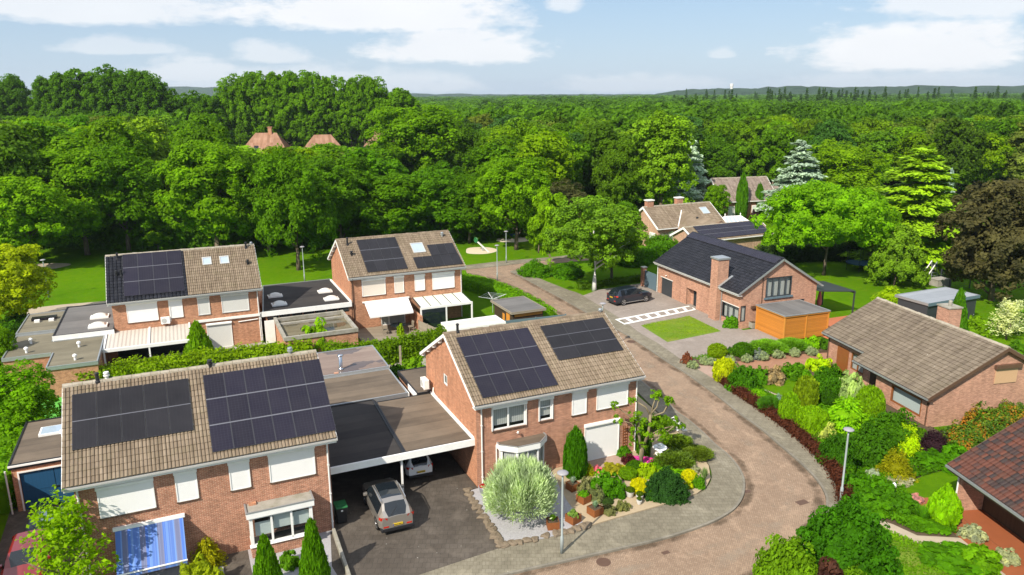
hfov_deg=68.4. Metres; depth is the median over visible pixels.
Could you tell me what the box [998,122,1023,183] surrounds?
woodland tree
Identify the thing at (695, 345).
driveway
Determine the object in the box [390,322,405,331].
garden table
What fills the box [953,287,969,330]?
column cypress
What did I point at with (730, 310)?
window
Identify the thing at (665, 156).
broadleaf tree
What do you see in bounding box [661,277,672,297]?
garage door
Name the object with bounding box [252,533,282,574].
cone thuja
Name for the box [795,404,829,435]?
clipped block
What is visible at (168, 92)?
skyline tree
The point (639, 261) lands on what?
leafy shrub
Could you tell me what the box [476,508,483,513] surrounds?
edging stone
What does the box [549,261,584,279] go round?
leafy shrub
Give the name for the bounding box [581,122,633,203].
woodland tree
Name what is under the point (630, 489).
potted plant
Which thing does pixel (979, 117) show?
woodland tree
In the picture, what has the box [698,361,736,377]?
driveway
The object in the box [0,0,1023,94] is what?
sky
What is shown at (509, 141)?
woodland tree
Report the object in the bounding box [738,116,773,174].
woodland tree
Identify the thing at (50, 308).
path
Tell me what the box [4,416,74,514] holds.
brick garage
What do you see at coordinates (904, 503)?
green shrub
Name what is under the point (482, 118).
woodland tree
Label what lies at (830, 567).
maroon shrub
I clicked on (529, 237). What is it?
broadleaf tree
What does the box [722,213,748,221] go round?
conservatory
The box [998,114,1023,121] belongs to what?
woodland tree
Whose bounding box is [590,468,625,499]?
broad shrub
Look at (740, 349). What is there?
clipped globe
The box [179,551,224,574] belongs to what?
golden shrub
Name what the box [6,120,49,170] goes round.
woodland tree
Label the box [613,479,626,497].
broad shrub
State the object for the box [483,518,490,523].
edging stone
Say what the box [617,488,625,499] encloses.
dwarf cone
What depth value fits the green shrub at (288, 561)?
35.95 m
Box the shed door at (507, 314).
[502,312,509,320]
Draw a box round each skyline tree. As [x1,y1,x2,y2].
[0,73,34,119]
[0,86,15,117]
[26,75,61,115]
[42,71,83,115]
[58,68,107,117]
[79,63,126,118]
[105,68,148,117]
[126,70,175,116]
[146,84,181,116]
[172,90,217,123]
[190,95,234,129]
[213,73,256,145]
[232,71,268,145]
[245,70,286,136]
[265,71,305,145]
[277,70,318,146]
[294,71,334,147]
[312,75,347,140]
[329,77,365,146]
[344,74,377,145]
[359,76,394,138]
[377,87,421,122]
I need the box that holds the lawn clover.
[645,316,717,337]
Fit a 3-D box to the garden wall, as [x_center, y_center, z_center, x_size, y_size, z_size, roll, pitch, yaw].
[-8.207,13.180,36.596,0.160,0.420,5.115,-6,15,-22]
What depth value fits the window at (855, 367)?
59.63 m
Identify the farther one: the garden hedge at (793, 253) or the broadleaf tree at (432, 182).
the broadleaf tree at (432, 182)
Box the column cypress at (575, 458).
[562,424,588,480]
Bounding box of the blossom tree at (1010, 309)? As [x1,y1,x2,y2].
[985,297,1023,339]
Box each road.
[466,256,588,278]
[494,272,825,574]
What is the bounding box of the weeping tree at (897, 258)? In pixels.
[863,223,931,286]
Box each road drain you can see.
[596,558,610,565]
[796,499,808,504]
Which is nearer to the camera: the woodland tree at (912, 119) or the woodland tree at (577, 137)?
the woodland tree at (577, 137)
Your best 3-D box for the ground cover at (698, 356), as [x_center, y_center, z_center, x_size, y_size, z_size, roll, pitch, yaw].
[22.182,5.457,65.790,15.965,0.444,2.143,-5,15,-18]
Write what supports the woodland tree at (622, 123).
on the forest floor
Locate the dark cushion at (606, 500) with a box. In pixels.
[602,497,613,504]
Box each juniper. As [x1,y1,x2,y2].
[646,414,674,430]
[654,447,696,469]
[661,433,694,449]
[683,443,715,461]
[750,338,791,354]
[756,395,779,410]
[778,336,810,350]
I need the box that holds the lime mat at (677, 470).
[660,466,685,477]
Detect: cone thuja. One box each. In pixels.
[183,320,214,354]
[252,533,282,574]
[298,515,330,574]
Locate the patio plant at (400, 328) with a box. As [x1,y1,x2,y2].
[396,323,404,334]
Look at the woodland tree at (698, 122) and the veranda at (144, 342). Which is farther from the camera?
the woodland tree at (698, 122)
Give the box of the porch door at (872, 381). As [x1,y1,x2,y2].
[869,372,876,385]
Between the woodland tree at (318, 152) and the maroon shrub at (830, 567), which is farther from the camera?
the woodland tree at (318, 152)
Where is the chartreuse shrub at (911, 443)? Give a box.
[897,420,922,456]
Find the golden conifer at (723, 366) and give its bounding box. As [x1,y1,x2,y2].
[712,356,736,381]
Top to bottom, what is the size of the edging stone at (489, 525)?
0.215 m
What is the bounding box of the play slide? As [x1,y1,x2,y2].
[927,260,937,276]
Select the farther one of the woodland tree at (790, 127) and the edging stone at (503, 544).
the woodland tree at (790, 127)
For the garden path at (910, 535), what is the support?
on the garden ground at (889, 408)
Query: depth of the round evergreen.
34.33 m
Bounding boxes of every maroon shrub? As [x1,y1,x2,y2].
[621,453,634,464]
[815,556,843,574]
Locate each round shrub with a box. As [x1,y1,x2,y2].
[0,312,27,328]
[647,234,670,244]
[724,362,762,391]
[813,363,842,396]
[866,407,921,454]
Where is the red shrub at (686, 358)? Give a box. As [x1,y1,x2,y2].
[680,351,691,363]
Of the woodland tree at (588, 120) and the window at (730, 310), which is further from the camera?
the woodland tree at (588, 120)
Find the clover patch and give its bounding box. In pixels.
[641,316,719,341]
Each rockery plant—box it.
[956,523,988,543]
[996,547,1020,566]
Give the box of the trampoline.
[846,249,874,269]
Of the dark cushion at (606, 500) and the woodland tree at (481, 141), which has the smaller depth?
the dark cushion at (606, 500)
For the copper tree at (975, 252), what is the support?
on the ground at (80, 277)
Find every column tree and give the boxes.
[735,171,748,217]
[755,182,764,214]
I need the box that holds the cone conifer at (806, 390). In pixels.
[793,374,819,406]
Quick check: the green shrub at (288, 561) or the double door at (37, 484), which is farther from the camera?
the double door at (37, 484)
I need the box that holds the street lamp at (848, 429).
[839,427,854,500]
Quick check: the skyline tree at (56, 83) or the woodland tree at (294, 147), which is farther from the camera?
the skyline tree at (56, 83)
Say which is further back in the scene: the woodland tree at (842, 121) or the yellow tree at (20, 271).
the woodland tree at (842, 121)
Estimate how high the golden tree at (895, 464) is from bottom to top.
2.303 m
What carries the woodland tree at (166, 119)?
on the forest floor
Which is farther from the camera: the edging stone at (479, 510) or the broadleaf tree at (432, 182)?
the broadleaf tree at (432, 182)
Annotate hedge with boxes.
[0,319,18,363]
[0,436,17,514]
[72,336,313,380]
[321,324,446,364]
[462,272,556,316]
[576,273,640,290]
[640,237,678,264]
[714,375,854,503]
[757,241,862,263]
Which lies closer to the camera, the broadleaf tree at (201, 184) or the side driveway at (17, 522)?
the side driveway at (17, 522)
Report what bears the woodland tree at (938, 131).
on the forest floor
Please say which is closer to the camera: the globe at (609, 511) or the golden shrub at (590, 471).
the globe at (609, 511)
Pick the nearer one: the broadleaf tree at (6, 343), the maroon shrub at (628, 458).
the maroon shrub at (628, 458)
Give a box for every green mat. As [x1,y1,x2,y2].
[650,459,674,469]
[904,514,951,534]
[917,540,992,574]
[960,543,1003,574]
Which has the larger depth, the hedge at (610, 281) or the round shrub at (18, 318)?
the hedge at (610, 281)
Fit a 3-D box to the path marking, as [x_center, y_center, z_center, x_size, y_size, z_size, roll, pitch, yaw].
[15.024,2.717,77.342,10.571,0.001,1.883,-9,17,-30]
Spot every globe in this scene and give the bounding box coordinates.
[481,452,558,524]
[601,503,615,516]
[615,500,631,511]
[618,466,637,480]
[630,477,647,494]
[681,469,697,480]
[707,342,727,358]
[731,341,754,357]
[819,389,837,405]
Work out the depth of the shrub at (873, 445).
45.24 m
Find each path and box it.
[22,301,105,313]
[223,550,251,574]
[588,455,621,467]
[880,521,1004,574]
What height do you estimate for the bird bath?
0.920 m
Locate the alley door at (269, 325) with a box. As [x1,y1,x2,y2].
[264,320,275,343]
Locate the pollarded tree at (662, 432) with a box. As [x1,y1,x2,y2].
[610,389,685,461]
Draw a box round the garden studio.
[895,287,979,318]
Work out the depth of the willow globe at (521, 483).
38.76 m
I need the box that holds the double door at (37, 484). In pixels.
[20,466,74,509]
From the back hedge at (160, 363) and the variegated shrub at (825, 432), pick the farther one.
the back hedge at (160, 363)
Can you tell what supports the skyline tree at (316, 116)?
on the forest floor
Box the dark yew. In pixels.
[643,465,690,505]
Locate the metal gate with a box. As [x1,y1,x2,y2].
[640,266,656,290]
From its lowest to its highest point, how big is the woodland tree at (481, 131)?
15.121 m
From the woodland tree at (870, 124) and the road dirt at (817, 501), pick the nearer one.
the road dirt at (817, 501)
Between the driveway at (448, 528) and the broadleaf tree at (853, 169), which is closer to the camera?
the driveway at (448, 528)
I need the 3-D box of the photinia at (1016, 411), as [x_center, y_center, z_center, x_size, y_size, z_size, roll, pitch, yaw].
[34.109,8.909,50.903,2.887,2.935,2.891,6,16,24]
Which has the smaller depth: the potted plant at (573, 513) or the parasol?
the potted plant at (573, 513)
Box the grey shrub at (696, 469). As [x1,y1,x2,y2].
[690,465,701,473]
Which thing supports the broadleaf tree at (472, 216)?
on the ground at (80, 277)
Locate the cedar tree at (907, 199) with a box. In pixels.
[833,146,984,274]
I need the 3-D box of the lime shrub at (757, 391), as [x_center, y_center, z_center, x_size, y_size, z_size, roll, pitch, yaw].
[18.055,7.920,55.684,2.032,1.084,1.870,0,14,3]
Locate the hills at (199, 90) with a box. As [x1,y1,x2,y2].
[21,86,651,97]
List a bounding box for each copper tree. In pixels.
[550,178,587,222]
[932,178,1023,301]
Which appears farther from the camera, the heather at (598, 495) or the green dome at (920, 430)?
the green dome at (920, 430)
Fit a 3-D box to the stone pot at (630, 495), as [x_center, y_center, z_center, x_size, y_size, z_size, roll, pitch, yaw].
[6.612,11.537,42.180,0.504,0.360,0.491,0,14,0]
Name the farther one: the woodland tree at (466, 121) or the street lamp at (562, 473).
the woodland tree at (466, 121)
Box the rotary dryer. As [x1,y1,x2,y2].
[480,292,505,312]
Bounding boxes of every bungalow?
[639,196,725,245]
[653,231,823,328]
[821,297,1023,426]
[920,417,1023,574]
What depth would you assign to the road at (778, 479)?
42.08 m
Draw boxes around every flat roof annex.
[1,310,107,397]
[52,303,118,362]
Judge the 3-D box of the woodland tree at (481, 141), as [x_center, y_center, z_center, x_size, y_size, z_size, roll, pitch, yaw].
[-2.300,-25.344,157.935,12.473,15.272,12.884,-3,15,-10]
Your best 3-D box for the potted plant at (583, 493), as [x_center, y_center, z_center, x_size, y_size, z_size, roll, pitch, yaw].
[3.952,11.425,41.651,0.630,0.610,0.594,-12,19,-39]
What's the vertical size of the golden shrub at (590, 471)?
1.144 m
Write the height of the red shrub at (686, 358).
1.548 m
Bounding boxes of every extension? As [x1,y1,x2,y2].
[317,345,408,405]
[397,366,430,395]
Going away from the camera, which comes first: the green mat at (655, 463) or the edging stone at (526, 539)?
the edging stone at (526, 539)
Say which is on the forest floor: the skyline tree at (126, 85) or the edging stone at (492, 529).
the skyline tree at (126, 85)
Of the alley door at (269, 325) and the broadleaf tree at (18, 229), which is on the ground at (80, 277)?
the broadleaf tree at (18, 229)
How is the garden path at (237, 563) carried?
on the front garden ground at (326, 538)
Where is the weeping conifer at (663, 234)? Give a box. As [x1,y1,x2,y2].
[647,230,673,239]
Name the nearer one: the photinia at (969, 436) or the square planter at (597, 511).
the square planter at (597, 511)
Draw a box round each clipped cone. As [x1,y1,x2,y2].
[778,391,800,421]
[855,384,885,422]
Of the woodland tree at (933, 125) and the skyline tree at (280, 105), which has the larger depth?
the skyline tree at (280, 105)
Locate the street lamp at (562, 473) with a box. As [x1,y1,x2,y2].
[557,470,568,553]
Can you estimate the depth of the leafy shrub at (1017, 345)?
63.50 m
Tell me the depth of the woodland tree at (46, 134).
116.50 m
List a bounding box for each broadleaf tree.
[0,174,84,263]
[0,323,17,365]
[0,358,61,443]
[25,147,123,254]
[76,135,165,251]
[138,219,171,249]
[152,138,265,245]
[223,150,288,251]
[250,143,340,270]
[297,155,379,238]
[350,172,431,234]
[363,103,464,174]
[399,160,478,238]
[435,118,484,175]
[441,173,491,242]
[467,155,551,249]
[526,216,549,252]
[527,184,567,267]
[586,201,648,278]
[590,137,645,206]
[632,109,698,204]
[700,131,740,179]
[703,184,730,214]
[731,140,758,176]
[798,138,893,195]
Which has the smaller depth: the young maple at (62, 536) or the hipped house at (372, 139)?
the young maple at (62, 536)
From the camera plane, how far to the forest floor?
175.31 m
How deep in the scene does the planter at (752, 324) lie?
72.43 m
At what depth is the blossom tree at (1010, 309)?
68.40 m
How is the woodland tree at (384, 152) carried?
on the forest floor
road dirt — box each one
[495,279,751,574]
[559,299,821,574]
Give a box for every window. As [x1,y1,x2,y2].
[249,506,312,548]
[381,314,405,325]
[491,401,527,432]
[499,445,543,464]
[538,396,553,422]
[721,301,741,317]
[728,206,734,215]
[740,306,745,321]
[765,276,791,297]
[850,352,863,374]
[890,384,921,416]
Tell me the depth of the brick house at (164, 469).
36.36 m
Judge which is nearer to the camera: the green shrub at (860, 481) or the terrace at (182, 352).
the green shrub at (860, 481)
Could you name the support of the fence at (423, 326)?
on the ground at (80, 277)
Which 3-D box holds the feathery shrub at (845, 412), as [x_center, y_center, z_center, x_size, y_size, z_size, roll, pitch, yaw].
[22.479,8.560,50.733,3.642,3.190,3.353,9,17,33]
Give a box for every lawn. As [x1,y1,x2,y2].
[761,379,795,394]
[885,538,962,574]
[906,471,957,497]
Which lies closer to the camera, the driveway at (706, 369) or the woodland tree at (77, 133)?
the driveway at (706, 369)
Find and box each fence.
[418,320,436,332]
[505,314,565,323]
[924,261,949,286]
[949,278,989,287]
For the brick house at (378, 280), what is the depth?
74.26 m
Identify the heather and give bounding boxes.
[577,476,592,490]
[587,484,606,503]
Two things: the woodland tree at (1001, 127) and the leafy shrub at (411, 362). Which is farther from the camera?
the woodland tree at (1001, 127)
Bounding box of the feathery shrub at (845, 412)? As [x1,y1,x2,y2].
[823,391,870,433]
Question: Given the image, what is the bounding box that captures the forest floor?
[110,140,1005,222]
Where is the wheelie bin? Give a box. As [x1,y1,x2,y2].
[333,499,347,523]
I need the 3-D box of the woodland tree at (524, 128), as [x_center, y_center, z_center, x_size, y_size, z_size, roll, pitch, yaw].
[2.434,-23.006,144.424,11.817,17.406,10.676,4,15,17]
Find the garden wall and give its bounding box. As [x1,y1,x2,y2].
[332,528,350,574]
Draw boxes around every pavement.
[420,380,742,574]
[462,255,578,269]
[512,269,838,512]
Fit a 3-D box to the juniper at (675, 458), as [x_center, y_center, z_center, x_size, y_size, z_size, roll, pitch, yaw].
[9.898,10.342,45.819,2.684,0.716,2.773,2,15,9]
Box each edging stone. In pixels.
[463,487,472,492]
[464,491,473,496]
[469,499,478,503]
[471,502,482,509]
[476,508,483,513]
[476,513,489,518]
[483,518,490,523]
[485,522,494,528]
[487,526,497,532]
[489,530,501,538]
[494,536,503,543]
[496,540,509,547]
[507,539,517,545]
[515,539,523,544]
[522,537,531,542]
[531,536,538,542]
[540,532,549,538]
[552,529,560,536]
[558,528,568,534]
[566,527,574,533]
[571,525,581,530]
[578,521,591,529]
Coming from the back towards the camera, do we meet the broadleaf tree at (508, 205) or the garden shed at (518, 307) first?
the broadleaf tree at (508, 205)
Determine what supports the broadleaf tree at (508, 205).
on the ground at (80, 277)
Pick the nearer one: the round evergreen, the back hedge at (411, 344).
the round evergreen
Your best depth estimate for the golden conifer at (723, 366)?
58.72 m
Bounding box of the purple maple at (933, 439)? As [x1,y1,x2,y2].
[918,427,948,455]
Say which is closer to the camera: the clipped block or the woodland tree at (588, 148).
the clipped block
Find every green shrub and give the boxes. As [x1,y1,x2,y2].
[279,549,299,571]
[616,445,630,457]
[636,417,651,456]
[692,474,705,489]
[722,315,738,328]
[752,365,767,384]
[841,470,872,498]
[852,493,892,518]
[869,476,896,500]
[885,492,920,515]
[914,447,953,474]
[939,442,966,459]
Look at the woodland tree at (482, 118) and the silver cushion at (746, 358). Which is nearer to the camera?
the silver cushion at (746, 358)
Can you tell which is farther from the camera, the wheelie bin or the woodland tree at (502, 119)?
the woodland tree at (502, 119)
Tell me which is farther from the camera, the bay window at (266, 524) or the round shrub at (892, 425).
the round shrub at (892, 425)
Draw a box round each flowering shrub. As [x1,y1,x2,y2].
[764,364,785,386]
[884,475,915,487]
[911,492,924,503]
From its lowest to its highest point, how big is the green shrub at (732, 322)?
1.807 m
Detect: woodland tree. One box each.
[0,124,52,233]
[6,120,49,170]
[14,120,75,149]
[15,116,50,134]
[25,134,110,235]
[48,114,97,128]
[51,123,89,133]
[59,129,90,136]
[79,115,159,221]
[86,115,104,123]
[116,116,171,193]
[123,115,135,121]
[126,118,171,159]
[153,115,176,127]
[164,112,231,189]
[169,122,234,196]
[216,145,263,230]
[261,146,316,164]
[287,146,303,150]
[295,147,337,188]
[300,142,336,154]
[309,143,354,209]
[325,151,386,210]
[339,147,409,213]
[369,144,407,169]
[454,118,478,131]
[461,135,522,173]
[462,142,528,191]
[466,128,485,142]
[468,113,494,128]
[472,126,517,159]
[472,130,501,149]
[474,123,482,130]
[481,125,502,131]
[487,114,516,127]
[501,117,548,128]
[504,121,544,139]
[505,130,575,188]
[523,127,588,192]
[531,122,561,132]
[532,113,554,121]
[533,119,559,126]
[551,122,575,131]
[553,112,580,123]
[558,133,594,191]
[567,128,596,194]
[568,132,605,197]
[575,117,610,125]
[576,124,592,130]
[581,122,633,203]
[582,117,604,125]
[609,117,640,133]
[613,128,624,132]
[618,128,647,160]
[648,126,704,191]
[672,113,703,127]
[674,120,697,133]
[692,134,707,164]
[696,131,744,179]
[698,119,717,128]
[704,121,740,178]
[734,120,767,166]
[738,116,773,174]
[743,127,798,185]
[759,125,803,167]
[762,119,795,174]
[765,119,798,181]
[767,114,798,123]
[795,119,822,136]
[798,124,858,167]
[803,119,856,172]
[807,123,857,135]
[822,118,849,124]
[839,117,855,124]
[848,123,860,127]
[851,127,887,151]
[852,130,902,180]
[856,116,893,132]
[875,119,908,126]
[883,123,907,184]
[884,125,927,165]
[890,132,942,184]
[901,116,920,125]
[909,119,936,129]
[924,115,952,121]
[925,117,975,180]
[927,121,966,180]
[936,114,969,123]
[937,117,991,192]
[952,132,1012,187]
[960,118,983,184]
[972,115,995,122]
[973,118,1023,183]
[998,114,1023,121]
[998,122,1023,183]
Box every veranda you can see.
[102,322,189,364]
[412,292,472,327]
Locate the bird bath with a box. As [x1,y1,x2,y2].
[653,443,666,450]
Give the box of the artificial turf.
[40,386,61,406]
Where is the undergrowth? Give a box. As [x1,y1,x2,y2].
[34,216,527,251]
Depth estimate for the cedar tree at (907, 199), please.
97.18 m
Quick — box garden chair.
[407,320,413,331]
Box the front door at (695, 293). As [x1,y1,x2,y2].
[693,291,696,305]
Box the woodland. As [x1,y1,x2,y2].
[1,85,1023,147]
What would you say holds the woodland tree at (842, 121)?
on the forest floor
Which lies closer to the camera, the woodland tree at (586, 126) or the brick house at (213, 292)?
the brick house at (213, 292)
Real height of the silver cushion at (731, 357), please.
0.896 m
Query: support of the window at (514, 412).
in the brick house at (582, 371)
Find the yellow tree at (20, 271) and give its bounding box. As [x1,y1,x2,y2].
[0,243,57,322]
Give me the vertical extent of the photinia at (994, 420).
3.350 m
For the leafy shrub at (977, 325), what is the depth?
69.94 m
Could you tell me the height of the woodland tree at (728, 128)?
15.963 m
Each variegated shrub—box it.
[818,421,836,438]
[838,370,863,399]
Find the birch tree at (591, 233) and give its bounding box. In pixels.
[541,195,650,291]
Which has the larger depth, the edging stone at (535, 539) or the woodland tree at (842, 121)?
the woodland tree at (842, 121)
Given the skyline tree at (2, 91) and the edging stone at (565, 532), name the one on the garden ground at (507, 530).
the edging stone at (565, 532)
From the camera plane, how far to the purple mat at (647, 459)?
46.24 m
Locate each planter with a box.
[546,516,559,530]
[565,480,579,492]
[565,513,581,525]
[576,492,590,504]
[587,504,603,517]
[749,321,754,328]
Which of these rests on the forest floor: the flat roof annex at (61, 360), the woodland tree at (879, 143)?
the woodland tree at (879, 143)
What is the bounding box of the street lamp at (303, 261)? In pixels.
[300,246,304,280]
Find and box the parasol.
[817,291,821,305]
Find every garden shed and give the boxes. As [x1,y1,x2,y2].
[490,296,545,320]
[755,299,830,338]
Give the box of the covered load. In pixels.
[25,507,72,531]
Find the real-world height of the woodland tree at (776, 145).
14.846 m
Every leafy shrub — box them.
[390,363,403,379]
[401,355,424,369]
[516,258,550,278]
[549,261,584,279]
[616,250,649,267]
[752,533,817,574]
[754,227,779,249]
[843,560,870,574]
[968,315,993,336]
[996,305,1023,333]
[1007,338,1023,354]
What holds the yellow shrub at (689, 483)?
on the garden ground at (570, 497)
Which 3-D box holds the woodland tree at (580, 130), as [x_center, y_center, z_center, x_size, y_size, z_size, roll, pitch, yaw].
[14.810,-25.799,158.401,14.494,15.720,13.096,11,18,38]
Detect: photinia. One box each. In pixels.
[942,417,989,450]
[958,401,1014,436]
[997,398,1023,421]
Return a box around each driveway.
[0,502,86,574]
[330,451,497,574]
[583,284,777,360]
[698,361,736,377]
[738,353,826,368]
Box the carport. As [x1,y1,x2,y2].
[328,391,474,491]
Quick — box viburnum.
[779,362,811,380]
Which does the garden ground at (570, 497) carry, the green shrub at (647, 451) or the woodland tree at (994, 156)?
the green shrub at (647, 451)
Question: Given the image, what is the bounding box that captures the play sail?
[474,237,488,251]
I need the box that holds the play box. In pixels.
[929,276,949,286]
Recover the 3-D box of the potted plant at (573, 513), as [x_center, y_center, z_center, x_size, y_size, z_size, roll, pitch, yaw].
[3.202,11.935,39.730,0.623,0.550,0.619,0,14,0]
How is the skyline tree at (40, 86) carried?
on the forest floor
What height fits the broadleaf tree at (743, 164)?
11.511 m
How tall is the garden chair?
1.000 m
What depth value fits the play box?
88.13 m
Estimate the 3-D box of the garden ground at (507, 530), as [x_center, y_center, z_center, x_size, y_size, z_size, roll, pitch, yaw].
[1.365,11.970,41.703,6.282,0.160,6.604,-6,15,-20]
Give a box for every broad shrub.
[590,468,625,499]
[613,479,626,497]
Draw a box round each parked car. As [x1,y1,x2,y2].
[0,526,53,574]
[362,478,413,532]
[396,455,432,478]
[606,285,651,305]
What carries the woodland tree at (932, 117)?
on the forest floor
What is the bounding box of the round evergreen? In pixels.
[795,493,903,574]
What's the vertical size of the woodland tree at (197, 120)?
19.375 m
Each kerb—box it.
[497,380,744,574]
[510,271,828,544]
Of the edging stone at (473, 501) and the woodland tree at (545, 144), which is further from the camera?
the woodland tree at (545, 144)
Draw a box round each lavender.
[701,466,708,479]
[753,347,765,360]
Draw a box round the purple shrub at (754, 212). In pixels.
[747,209,758,219]
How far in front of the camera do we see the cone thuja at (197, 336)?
62.84 m
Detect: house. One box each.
[61,347,337,574]
[105,242,262,357]
[246,127,289,154]
[305,134,340,147]
[327,230,465,328]
[364,132,379,145]
[419,308,645,487]
[703,176,782,217]
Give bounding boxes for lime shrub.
[301,316,326,352]
[637,462,659,479]
[747,388,766,396]
[802,335,819,349]
[805,353,832,371]
[871,285,899,303]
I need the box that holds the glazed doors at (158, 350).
[118,326,188,359]
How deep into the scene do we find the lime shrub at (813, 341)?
66.04 m
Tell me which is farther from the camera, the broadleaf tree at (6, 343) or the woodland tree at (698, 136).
the woodland tree at (698, 136)
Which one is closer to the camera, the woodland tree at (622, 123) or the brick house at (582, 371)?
the brick house at (582, 371)
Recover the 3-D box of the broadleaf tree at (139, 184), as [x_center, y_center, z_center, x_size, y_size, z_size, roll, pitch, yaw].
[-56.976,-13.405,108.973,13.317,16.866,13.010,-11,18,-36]
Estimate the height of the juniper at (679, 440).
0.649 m
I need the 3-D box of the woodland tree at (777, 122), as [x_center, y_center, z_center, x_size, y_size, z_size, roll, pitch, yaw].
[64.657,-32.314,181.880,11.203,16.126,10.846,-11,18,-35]
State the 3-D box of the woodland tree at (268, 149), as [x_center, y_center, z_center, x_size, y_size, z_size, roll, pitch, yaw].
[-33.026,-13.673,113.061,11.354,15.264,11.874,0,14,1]
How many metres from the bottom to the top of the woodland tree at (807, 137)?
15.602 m
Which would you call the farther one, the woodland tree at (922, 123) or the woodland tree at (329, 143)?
the woodland tree at (922, 123)
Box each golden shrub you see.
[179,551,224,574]
[188,537,227,567]
[585,461,594,476]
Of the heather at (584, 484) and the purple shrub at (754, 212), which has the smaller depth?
the heather at (584, 484)
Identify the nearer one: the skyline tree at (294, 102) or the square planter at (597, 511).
the square planter at (597, 511)
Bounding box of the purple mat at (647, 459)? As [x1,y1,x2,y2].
[633,455,652,462]
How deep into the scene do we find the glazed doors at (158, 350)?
65.83 m
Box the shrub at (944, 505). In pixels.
[925,482,963,526]
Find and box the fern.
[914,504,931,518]
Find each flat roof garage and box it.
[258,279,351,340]
[441,315,505,331]
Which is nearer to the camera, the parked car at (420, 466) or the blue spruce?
the parked car at (420, 466)
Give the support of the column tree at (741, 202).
on the ground at (80, 277)
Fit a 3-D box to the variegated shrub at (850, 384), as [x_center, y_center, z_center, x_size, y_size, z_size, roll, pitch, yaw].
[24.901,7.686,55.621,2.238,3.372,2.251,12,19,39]
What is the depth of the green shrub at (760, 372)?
58.40 m
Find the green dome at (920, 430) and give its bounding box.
[915,427,927,441]
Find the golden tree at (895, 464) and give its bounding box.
[875,446,919,482]
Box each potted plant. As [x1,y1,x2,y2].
[567,508,578,518]
[577,490,588,497]
[591,500,598,507]
[625,486,634,492]
[636,491,643,496]
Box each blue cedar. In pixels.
[662,136,710,202]
[753,140,827,224]
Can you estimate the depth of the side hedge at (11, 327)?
68.29 m
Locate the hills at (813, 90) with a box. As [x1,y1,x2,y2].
[652,85,1023,95]
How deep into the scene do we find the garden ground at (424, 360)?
63.95 m
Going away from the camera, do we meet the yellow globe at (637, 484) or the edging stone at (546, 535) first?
the edging stone at (546, 535)
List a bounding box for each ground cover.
[692,339,820,359]
[760,386,958,533]
[882,525,1001,574]
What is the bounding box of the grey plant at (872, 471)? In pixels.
[865,468,879,478]
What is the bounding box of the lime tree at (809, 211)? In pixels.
[748,178,902,275]
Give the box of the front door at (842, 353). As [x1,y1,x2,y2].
[836,345,848,371]
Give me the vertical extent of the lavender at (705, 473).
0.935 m
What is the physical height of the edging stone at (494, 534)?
0.255 m
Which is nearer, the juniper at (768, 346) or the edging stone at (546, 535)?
the edging stone at (546, 535)
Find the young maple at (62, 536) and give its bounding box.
[15,484,122,574]
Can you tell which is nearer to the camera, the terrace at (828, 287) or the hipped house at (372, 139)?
the terrace at (828, 287)
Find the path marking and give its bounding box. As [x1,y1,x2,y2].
[615,306,695,323]
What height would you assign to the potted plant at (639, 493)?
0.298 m
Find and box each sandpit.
[37,263,70,268]
[466,247,496,253]
[496,237,527,241]
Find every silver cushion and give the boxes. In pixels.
[686,360,698,368]
[699,356,709,364]
[707,357,715,365]
[725,355,735,361]
[741,353,752,362]
[756,350,768,360]
[772,349,785,358]
[788,347,800,356]
[805,346,818,355]
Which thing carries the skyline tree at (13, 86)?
on the forest floor
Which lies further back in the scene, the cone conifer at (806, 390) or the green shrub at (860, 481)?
the cone conifer at (806, 390)
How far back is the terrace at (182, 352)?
66.53 m
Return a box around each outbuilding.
[264,310,357,351]
[670,220,773,248]
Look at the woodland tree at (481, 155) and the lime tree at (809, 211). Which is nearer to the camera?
the lime tree at (809, 211)
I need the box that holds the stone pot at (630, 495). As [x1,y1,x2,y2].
[626,492,633,497]
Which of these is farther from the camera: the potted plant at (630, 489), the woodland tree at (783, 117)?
the woodland tree at (783, 117)
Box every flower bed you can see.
[593,464,601,472]
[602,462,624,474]
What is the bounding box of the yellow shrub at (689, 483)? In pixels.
[684,480,693,489]
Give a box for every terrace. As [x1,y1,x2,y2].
[108,342,266,364]
[358,322,417,343]
[816,281,855,338]
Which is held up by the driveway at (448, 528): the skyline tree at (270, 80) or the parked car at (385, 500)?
the parked car at (385, 500)
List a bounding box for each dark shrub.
[814,430,861,469]
[819,337,828,349]
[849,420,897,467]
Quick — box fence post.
[399,346,401,364]
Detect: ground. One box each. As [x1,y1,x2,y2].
[0,195,1023,540]
[57,530,336,574]
[389,356,425,368]
[471,469,581,540]
[551,396,710,525]
[681,342,826,364]
[720,366,1023,574]
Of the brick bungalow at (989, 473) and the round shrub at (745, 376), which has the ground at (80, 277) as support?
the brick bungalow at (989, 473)
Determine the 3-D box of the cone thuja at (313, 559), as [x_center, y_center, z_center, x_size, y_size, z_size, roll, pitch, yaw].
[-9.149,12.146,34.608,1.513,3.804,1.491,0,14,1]
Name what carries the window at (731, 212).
in the house at (731, 183)

